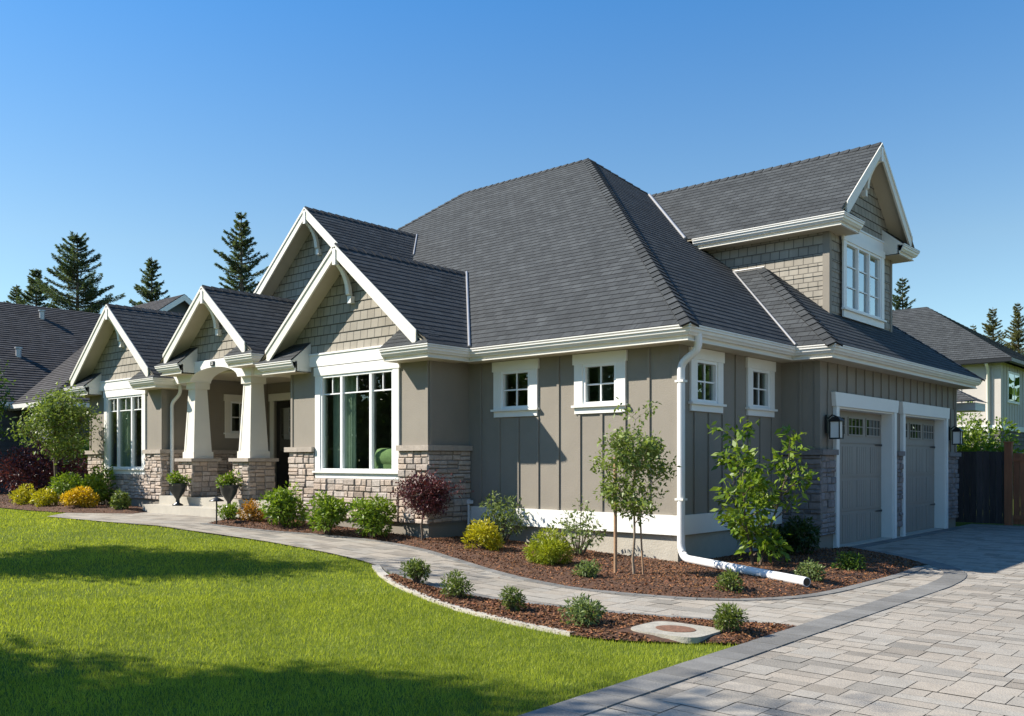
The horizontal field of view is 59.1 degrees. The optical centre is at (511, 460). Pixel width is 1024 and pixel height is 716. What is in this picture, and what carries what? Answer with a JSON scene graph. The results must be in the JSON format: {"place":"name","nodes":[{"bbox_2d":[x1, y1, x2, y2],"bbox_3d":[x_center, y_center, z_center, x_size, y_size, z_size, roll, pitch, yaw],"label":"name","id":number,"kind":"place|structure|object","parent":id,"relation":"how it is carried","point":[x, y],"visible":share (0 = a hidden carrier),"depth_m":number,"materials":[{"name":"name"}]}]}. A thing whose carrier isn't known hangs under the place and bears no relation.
{"place":"outdoors","nodes":[
{"label":"outdoors","id":0,"kind":"place"},
{"bbox_2d":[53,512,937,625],"bbox_3d":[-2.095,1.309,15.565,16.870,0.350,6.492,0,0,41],"label":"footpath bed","id":1,"kind":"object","parent":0,"point":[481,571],"visible":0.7,"depth_m":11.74,"materials":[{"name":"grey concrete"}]},
{"bbox_2d":[383,567,754,621],"bbox_3d":[0.131,1.448,9.742,5.169,0.164,0.695,0,0,41],"label":"path border","id":2,"kind":"object","parent":1,"relation":"on","point":[391,570],"visible":0.22,"depth_m":9.65,"materials":[{"name":"grey concrete"}]},
{"bbox_2d":[0,507,1023,715],"bbox_3d":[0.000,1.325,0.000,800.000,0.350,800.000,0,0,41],"label":"ground","id":3,"kind":"structure","parent":0,"point":[317,579],"depth_m":7.43,"materials":[{"name":"plant"}]},
{"bbox_2d":[0,360,15,440],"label":"boundary tree","id":4,"kind":"object","parent":3,"relation":"on","point":[5,400],"visible":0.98,"depth_m":24.10,"materials":[{"name":"green plant"}]},
{"bbox_2d":[3,284,23,303],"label":"conifer","id":5,"kind":"object","parent":3,"relation":"on","point":[14,293],"visible":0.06,"depth_m":61.85,"materials":[{"name":"green plant"}]},
{"bbox_2d":[14,268,57,306],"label":"conifer","id":6,"kind":"object","parent":3,"relation":"on","point":[33,292],"visible":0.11,"depth_m":59.70,"materials":[{"name":"green plant"}]},
{"bbox_2d":[46,431,89,485],"bbox_3d":[-13.449,0.032,28.527,2.230,2.228,2.285,0,0,41],"label":"hedge shrub","id":7,"kind":"object","parent":3,"relation":"on","point":[86,447],"visible":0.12,"depth_m":27.99,"materials":[{"name":"green plant"}]},
{"bbox_2d":[0,492,145,513],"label":"mulch border","id":8,"kind":"object","parent":3,"relation":"on","point":[133,509],"visible":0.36,"depth_m":20.39,"materials":[{"name":"brown wood"}]},
{"bbox_2d":[7,483,37,504],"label":"shrub","id":9,"kind":"object","parent":8,"relation":"on","point":[21,495],"visible":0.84,"depth_m":21.90,"materials":[{"name":"yellow plant"}]},
{"bbox_2d":[0,430,88,497],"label":"shrub","id":10,"kind":"object","parent":8,"relation":"on","point":[45,466],"visible":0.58,"depth_m":24.08,"materials":[{"name":"purple plant"}]},
{"bbox_2d":[28,488,62,506],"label":"shrub","id":11,"kind":"object","parent":8,"relation":"on","point":[44,498],"visible":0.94,"depth_m":21.22,"materials":[{"name":"yellow plant"}]},
{"bbox_2d":[6,381,104,504],"bbox_3d":[-10.850,-0.428,21.591,1.984,3.168,2.387,0,0,9],"label":"slender tree","id":12,"kind":"object","parent":8,"relation":"on","point":[72,418],"visible":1,"depth_m":21.43,"materials":[{"name":"green plant"}]},
{"bbox_2d":[0,492,142,513],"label":"mulch chips","id":13,"kind":"object","parent":8,"relation":"on","point":[4,502],"visible":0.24,"depth_m":21.16,"materials":[{"name":"brown wood"}]},
{"bbox_2d":[59,485,99,507],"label":"shrub","id":14,"kind":"object","parent":8,"relation":"on","point":[81,497],"visible":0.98,"depth_m":20.37,"materials":[{"name":"yellow plant"}]},
{"bbox_2d":[47,463,117,504],"bbox_3d":[-10.241,0.583,21.962,1.866,1.131,1.878,0,0,41],"label":"shrub","id":15,"kind":"object","parent":8,"relation":"on","point":[95,480],"visible":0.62,"depth_m":21.64,"materials":[{"name":"green plant"}]},
{"bbox_2d":[109,488,131,509],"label":"shrub","id":16,"kind":"object","parent":8,"relation":"on","point":[119,498],"visible":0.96,"depth_m":19.85,"materials":[{"name":"green plant"}]},
{"bbox_2d":[33,230,125,313],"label":"conifer","id":17,"kind":"object","parent":3,"relation":"on","point":[75,266],"visible":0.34,"depth_m":54.64,"materials":[{"name":"green plant"}]},
{"bbox_2d":[0,294,191,491],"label":"neighbour house","id":18,"kind":"structure","parent":3,"relation":"on","point":[42,348],"depth_m":35.06,"materials":[{"name":"grey"}]},
{"bbox_2d":[129,257,169,305],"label":"conifer","id":19,"kind":"object","parent":3,"relation":"on","point":[155,288],"visible":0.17,"depth_m":59.70,"materials":[{"name":"green plant"}]},
{"bbox_2d":[213,212,268,292],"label":"conifer","id":20,"kind":"object","parent":3,"relation":"on","point":[239,267],"visible":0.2,"depth_m":49.82,"materials":[{"name":"green plant"}]},
{"bbox_2d":[372,565,574,635],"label":"lawn curb","id":21,"kind":"structure","parent":3,"relation":"on","point":[380,571],"depth_m":8.91,"materials":[{"name":"concrete"}]},
{"bbox_2d":[49,512,943,625],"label":"footpath","id":22,"kind":"structure","parent":3,"relation":"on","point":[639,604],"depth_m":10.68,"materials":[{"name":"grey concrete"}]},
{"bbox_2d":[63,142,986,586],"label":"house","id":23,"kind":"structure","parent":3,"relation":"on","point":[513,338],"depth_m":16.47,"materials":[{"name":"grey wood"}]},
{"bbox_2d":[103,388,146,473],"bbox_3d":[-9.283,-0.705,21.679,2.160,2.030,0.135,0,0,41],"label":"window","id":24,"kind":"structure","parent":23,"relation":"in","point":[108,396],"depth_m":21.74,"materials":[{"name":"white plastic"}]},
{"bbox_2d":[121,398,130,466],"bbox_3d":[-9.537,-0.425,22.298,0.600,2.350,0.077,0,0,41],"label":"curtain","id":25,"kind":"object","parent":23,"relation":"hanging from","point":[125,438],"visible":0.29,"depth_m":22.24,"materials":[{"name":"fabric"}]},
{"bbox_2d":[168,483,187,505],"bbox_3d":[-7.189,0.718,19.442,0.404,0.484,0.404,0,0,41],"label":"planter urn","id":26,"kind":"object","parent":23,"relation":"on","point":[177,490],"visible":0.98,"depth_m":19.34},
{"bbox_2d":[165,470,191,485],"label":"potted plant","id":27,"kind":"object","parent":26,"relation":"in","point":[175,478],"visible":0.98,"depth_m":19.37,"materials":[{"name":"green plant"}]},
{"bbox_2d":[219,485,239,507],"bbox_3d":[-5.666,0.718,18.100,0.404,0.484,0.404,0,0,41],"label":"planter urn","id":28,"kind":"object","parent":23,"relation":"on","point":[228,492],"visible":0.76,"depth_m":17.98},
{"bbox_2d":[215,469,242,488],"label":"potted plant","id":29,"kind":"object","parent":28,"relation":"in","point":[230,478],"visible":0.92,"depth_m":18.02,"materials":[{"name":"green plant"}]},
{"bbox_2d":[224,394,242,437],"bbox_3d":[-6.603,-1.075,21.986,0.135,1.050,0.910,0,0,41],"label":"window","id":30,"kind":"structure","parent":23,"relation":"in","point":[229,399],"depth_m":21.75,"materials":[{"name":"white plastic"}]},
{"bbox_2d":[277,401,290,488],"bbox_3d":[-5.422,-0.350,22.081,1.060,2.220,0.085,0,0,41],"label":"front door","id":31,"kind":"structure","parent":23,"relation":"in","point":[283,408],"depth_m":22.22,"materials":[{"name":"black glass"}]},
{"bbox_2d":[333,376,355,468],"bbox_3d":[-3.075,-0.425,16.601,0.670,2.350,0.077,0,0,41],"label":"curtain","id":32,"kind":"object","parent":23,"relation":"hanging from","point":[350,427],"visible":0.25,"depth_m":16.54,"materials":[{"name":"fabric"}]},
{"bbox_2d":[312,360,400,479],"bbox_3d":[-2.746,-0.705,15.916,2.370,2.030,0.135,0,0,41],"label":"window","id":33,"kind":"structure","parent":23,"relation":"in","point":[371,368],"depth_m":15.93,"materials":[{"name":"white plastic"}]},
{"bbox_2d":[375,448,391,468],"bbox_3d":[-1.663,0.275,16.183,1.576,1.016,1.001,0,0,41],"label":"sofa","id":34,"kind":"object","parent":23,"relation":"on","point":[383,458],"visible":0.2,"depth_m":16.11,"materials":[{"name":"green fabric"}]},
{"bbox_2d":[490,358,539,417],"bbox_3d":[0.062,-1.175,14.693,1.000,0.910,0.135,0,0,41],"label":"window","id":35,"kind":"structure","parent":23,"relation":"in","point":[500,370],"depth_m":14.70,"materials":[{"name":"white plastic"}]},
{"bbox_2d":[571,350,627,413],"bbox_3d":[1.322,-1.175,13.582,1.000,0.910,0.135,0,0,41],"label":"window","id":36,"kind":"structure","parent":23,"relation":"in","point":[581,362],"depth_m":13.58,"materials":[{"name":"white plastic"}]},
{"bbox_2d":[688,347,726,412],"bbox_3d":[2.848,-1.175,13.260,0.135,0.910,1.000,0,0,41],"label":"window","id":37,"kind":"structure","parent":23,"relation":"in","point":[716,359],"depth_m":13.27,"materials":[{"name":"white plastic"}]},
{"bbox_2d":[745,357,777,416],"bbox_3d":[3.999,-1.175,14.565,0.135,0.910,1.000,0,0,41],"label":"window","id":38,"kind":"structure","parent":23,"relation":"in","point":[768,368],"depth_m":14.57,"materials":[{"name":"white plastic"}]},
{"bbox_2d":[825,414,844,438],"bbox_3d":[5.293,-0.565,14.824,0.265,0.410,0.210,0,0,41],"label":"wall lantern","id":39,"kind":"object","parent":23,"relation":"attached to","point":[836,425],"depth_m":14.77,"materials":[{"name":"black metal"}]},
{"bbox_2d":[840,410,881,543],"bbox_3d":[6.206,0.290,16.399,0.080,2.420,2.730,0,0,41],"label":"garage door","id":40,"kind":"structure","parent":23,"relation":"in","point":[860,448],"depth_m":16.56,"materials":[{"name":"paint"}]},
{"bbox_2d":[841,235,886,328],"bbox_3d":[6.937,-3.510,17.834,0.135,1.580,2.230,0,0,41],"label":"window","id":41,"kind":"structure","parent":23,"relation":"in","point":[862,263],"depth_m":17.86,"materials":[{"name":"white plastic"}]},
{"bbox_2d":[906,417,934,532],"bbox_3d":[8.391,0.290,18.878,0.080,2.420,2.700,0,0,41],"label":"garage door","id":42,"kind":"structure","parent":23,"relation":"in","point":[920,446],"depth_m":19.08,"materials":[{"name":"paint"}]},
{"bbox_2d":[949,426,962,444],"bbox_3d":[9.790,-0.565,19.924,0.265,0.410,0.210,0,0,41],"label":"wall lantern","id":43,"kind":"object","parent":23,"relation":"attached to","point":[956,435],"depth_m":19.88,"materials":[{"name":"black metal"}]},
{"bbox_2d":[200,523,926,601],"bbox_3d":[-0.530,1.325,12.562,11.962,0.410,4.071,0,0,18],"label":"path border","id":44,"kind":"object","parent":3,"relation":"on","point":[875,581],"visible":0.45,"depth_m":10.91,"materials":[{"name":"grey concrete"}]},
{"bbox_2d":[210,517,921,598],"bbox_3d":[-0.075,1.270,13.287,11.888,0.419,6.226,0,0,11],"label":"mulch bed","id":45,"kind":"object","parent":3,"relation":"on","point":[592,584],"visible":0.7,"depth_m":11.63,"materials":[{"name":"brown wood"}]},
{"bbox_2d":[209,497,223,523],"bbox_3d":[-5.300,0.887,16.217,0.260,0.490,0.256,0,0,41],"label":"path light","id":46,"kind":"object","parent":45,"relation":"on","point":[216,499],"visible":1,"depth_m":16.17,"materials":[{"name":"black metal"}]},
{"bbox_2d":[215,501,241,519],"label":"shrub","id":47,"kind":"object","parent":45,"relation":"on","point":[231,511],"visible":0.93,"depth_m":16.56,"materials":[{"name":"green plant"}]},
{"bbox_2d":[236,498,266,521],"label":"shrub","id":48,"kind":"object","parent":45,"relation":"on","point":[253,512],"visible":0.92,"depth_m":16.35,"materials":[{"name":"orange plant"}]},
{"bbox_2d":[258,481,308,526],"bbox_3d":[-3.984,0.770,15.835,0.893,0.875,0.893,0,0,41],"label":"shrub","id":49,"kind":"object","parent":45,"relation":"on","point":[284,504],"visible":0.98,"depth_m":15.73,"materials":[{"name":"green plant"}]},
{"bbox_2d":[304,489,349,534],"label":"shrub","id":50,"kind":"object","parent":45,"relation":"on","point":[327,512],"visible":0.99,"depth_m":14.99,"materials":[{"name":"green plant"}]},
{"bbox_2d":[346,493,397,538],"bbox_3d":[-2.326,0.899,14.728,0.848,0.783,0.876,0,0,12],"label":"shrub","id":51,"kind":"object","parent":45,"relation":"on","point":[371,520],"visible":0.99,"depth_m":14.61,"materials":[{"name":"green plant"}]},
{"bbox_2d":[387,464,473,539],"bbox_3d":[-1.399,0.690,14.305,1.363,1.292,1.156,0,0,41],"label":"purple maple","id":52,"kind":"object","parent":45,"relation":"on","point":[422,492],"visible":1,"depth_m":14.09,"materials":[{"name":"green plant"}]},
{"bbox_2d":[460,518,505,550],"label":"shrub","id":53,"kind":"object","parent":45,"relation":"on","point":[484,535],"visible":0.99,"depth_m":13.25,"materials":[{"name":"yellow plant"}]},
{"bbox_2d":[476,490,529,541],"bbox_3d":[-0.138,0.913,14.364,0.794,0.906,0.774,0,0,20],"label":"shrub","id":54,"kind":"object","parent":45,"relation":"on","point":[496,506],"visible":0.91,"depth_m":14.30,"materials":[{"name":"green plant"}]},
{"bbox_2d":[522,525,575,564],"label":"shrub","id":55,"kind":"object","parent":45,"relation":"on","point":[553,548],"visible":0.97,"depth_m":11.96,"materials":[{"name":"green plant"}]},
{"bbox_2d":[547,496,606,554],"bbox_3d":[0.938,0.957,13.050,0.840,0.959,0.871,0,0,14],"label":"shrub","id":56,"kind":"object","parent":45,"relation":"on","point":[578,550],"visible":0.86,"depth_m":12.98,"materials":[{"name":"green plant"}]},
{"bbox_2d":[571,559,602,577],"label":"shrub","id":57,"kind":"object","parent":45,"relation":"on","point":[588,569],"visible":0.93,"depth_m":10.94,"materials":[{"name":"green plant"}]},
{"bbox_2d":[614,457,616,572],"bbox_3d":[1.303,0.715,11.390,0.046,1.530,0.054,0,0,-26],"label":"tree stake","id":58,"kind":"object","parent":45,"relation":"on","point":[615,541],"visible":0.48,"depth_m":11.37,"materials":[{"name":"brown wood"}]},
{"bbox_2d":[588,397,680,573],"bbox_3d":[1.509,0.341,11.309,1.214,2.322,1.170,0,0,12],"label":"young tree","id":59,"kind":"object","parent":45,"relation":"on","point":[638,460],"visible":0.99,"depth_m":11.18,"materials":[{"name":"green plant"}]},
{"bbox_2d":[639,512,643,573],"bbox_3d":[1.617,1.015,11.293,0.024,0.932,0.094,0,0,-33],"label":"tree stake","id":60,"kind":"object","parent":45,"relation":"on","point":[641,548],"visible":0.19,"depth_m":11.28,"materials":[{"name":"brown wood"}]},
{"bbox_2d":[714,568,743,593],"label":"shrub","id":61,"kind":"object","parent":45,"relation":"on","point":[729,581],"visible":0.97,"depth_m":9.91,"materials":[{"name":"green plant"}]},
{"bbox_2d":[706,416,819,564],"bbox_3d":[3.288,0.435,12.360,1.520,2.141,1.334,0,0,-15],"label":"rhododendron","id":62,"kind":"object","parent":45,"relation":"on","point":[743,521],"visible":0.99,"depth_m":12.11,"materials":[{"name":"green plant"}]},
{"bbox_2d":[764,515,820,555],"bbox_3d":[4.278,1.148,13.740,0.948,0.697,0.858,0,0,41],"label":"shrub","id":63,"kind":"object","parent":45,"relation":"on","point":[803,532],"visible":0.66,"depth_m":13.57,"materials":[{"name":"green plant"}]},
{"bbox_2d":[793,557,826,581],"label":"shrub","id":64,"kind":"object","parent":45,"relation":"on","point":[812,570],"visible":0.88,"depth_m":10.70,"materials":[{"name":"green plant"}]},
{"bbox_2d":[830,550,866,570],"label":"shrub","id":65,"kind":"object","parent":45,"relation":"on","point":[852,563],"visible":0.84,"depth_m":11.73,"materials":[{"name":"green plant"}]},
{"bbox_2d":[389,575,791,643],"bbox_3d":[0.125,1.429,9.124,5.020,0.102,1.627,0,0,41],"label":"mulch strip","id":66,"kind":"object","parent":3,"relation":"on","point":[653,638],"visible":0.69,"depth_m":7.82,"materials":[{"name":"brown wood"}]},
{"bbox_2d":[398,558,431,582],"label":"shrub","id":67,"kind":"object","parent":66,"relation":"on","point":[415,574],"visible":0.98,"depth_m":10.35,"materials":[{"name":"green plant"}]},
{"bbox_2d":[439,569,475,597],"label":"shrub","id":68,"kind":"object","parent":66,"relation":"on","point":[456,589],"visible":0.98,"depth_m":9.46,"materials":[{"name":"green plant"}]},
{"bbox_2d":[498,585,527,610],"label":"shrub","id":69,"kind":"object","parent":66,"relation":"on","point":[509,603],"visible":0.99,"depth_m":8.71,"materials":[{"name":"green plant"}]},
{"bbox_2d":[557,592,607,626],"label":"shrub","id":70,"kind":"object","parent":66,"relation":"on","point":[581,615],"visible":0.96,"depth_m":7.97,"materials":[{"name":"green plant"}]},
{"bbox_2d":[384,573,795,643],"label":"mulch chips","id":71,"kind":"object","parent":66,"relation":"on","point":[548,608],"visible":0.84,"depth_m":8.28,"materials":[{"name":"brown wood"}]},
{"bbox_2d":[631,621,720,643],"bbox_3d":[1.399,1.458,7.726,0.680,0.054,0.560,0,0,41],"label":"utility cover","id":72,"kind":"object","parent":66,"relation":"on","point":[684,633],"visible":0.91,"depth_m":7.63,"materials":[{"name":"concrete"}]},
{"bbox_2d":[711,602,748,632],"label":"shrub","id":73,"kind":"object","parent":66,"relation":"on","point":[728,619],"visible":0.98,"depth_m":7.64,"materials":[{"name":"green plant"}]},
{"bbox_2d":[892,277,914,309],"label":"conifer","id":74,"kind":"object","parent":3,"relation":"on","point":[897,306],"visible":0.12,"depth_m":74.81,"materials":[{"name":"green plant"}]},
{"bbox_2d":[850,527,961,547],"bbox_3d":[7.736,1.501,17.576,0.220,0.058,6.592,0,0,41],"label":"threshold border","id":75,"kind":"object","parent":3,"relation":"on","point":[903,538],"visible":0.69,"depth_m":17.23,"materials":[{"name":"grey concrete"}]},
{"bbox_2d":[892,307,1023,452],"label":"neighbour house","id":76,"kind":"structure","parent":3,"relation":"on","point":[997,367],"depth_m":37.65,"materials":[{"name":"grey"}]},
{"bbox_2d":[1007,371,1019,404],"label":"window","id":77,"kind":"structure","parent":76,"relation":"in","point":[1013,379],"depth_m":37.65,"materials":[{"name":"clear glass"}]},
{"bbox_2d":[957,401,1000,451],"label":"hedge shrub","id":78,"kind":"object","parent":3,"relation":"on","point":[973,431],"visible":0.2,"depth_m":23.99,"materials":[{"name":"green plant"}]},
{"bbox_2d":[956,451,1003,523],"bbox_3d":[10.962,0.614,21.424,1.310,1.692,0.061,0,0,41],"label":"board fence","id":79,"kind":"object","parent":3,"relation":"on","point":[981,488],"visible":0.8,"depth_m":21.30,"materials":[{"name":"brown wood"}]},
{"bbox_2d":[966,416,1023,452],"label":"hedge shrub","id":80,"kind":"object","parent":3,"relation":"on","point":[991,447],"visible":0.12,"depth_m":23.20,"materials":[{"name":"green plant"}]},
{"bbox_2d":[981,308,1011,345],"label":"conifer","id":81,"kind":"object","parent":3,"relation":"on","point":[989,328],"visible":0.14,"depth_m":94.71,"materials":[{"name":"green plant"}]},
{"bbox_2d":[998,303,1023,354],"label":"conifer","id":82,"kind":"object","parent":3,"relation":"on","point":[1017,335],"visible":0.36,"depth_m":91.69,"materials":[{"name":"green plant"}]},
{"bbox_2d":[1003,441,1023,524],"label":"cedar fence","id":83,"kind":"object","parent":3,"relation":"on","point":[1013,488],"visible":0.97,"depth_m":20.83,"materials":[{"name":"brown wood"}]},
{"bbox_2d":[0,0,1023,351],"label":"sky","id":84,"kind":"structure","parent":0,"point":[142,128],"materials":[{"name":"blue"}]},
{"bbox_2d":[584,524,1023,715],"bbox_3d":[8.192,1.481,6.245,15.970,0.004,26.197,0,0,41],"label":"driveway","id":85,"kind":"structure","parent":0,"point":[827,687],"depth_m":6.64,"materials":[{"name":"stone"}]},
{"bbox_2d":[518,547,966,715],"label":"driveway border","id":86,"kind":"object","parent":85,"relation":"on","point":[596,701],"visible":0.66,"depth_m":6.88,"materials":[{"name":"grey concrete"}]}
]}

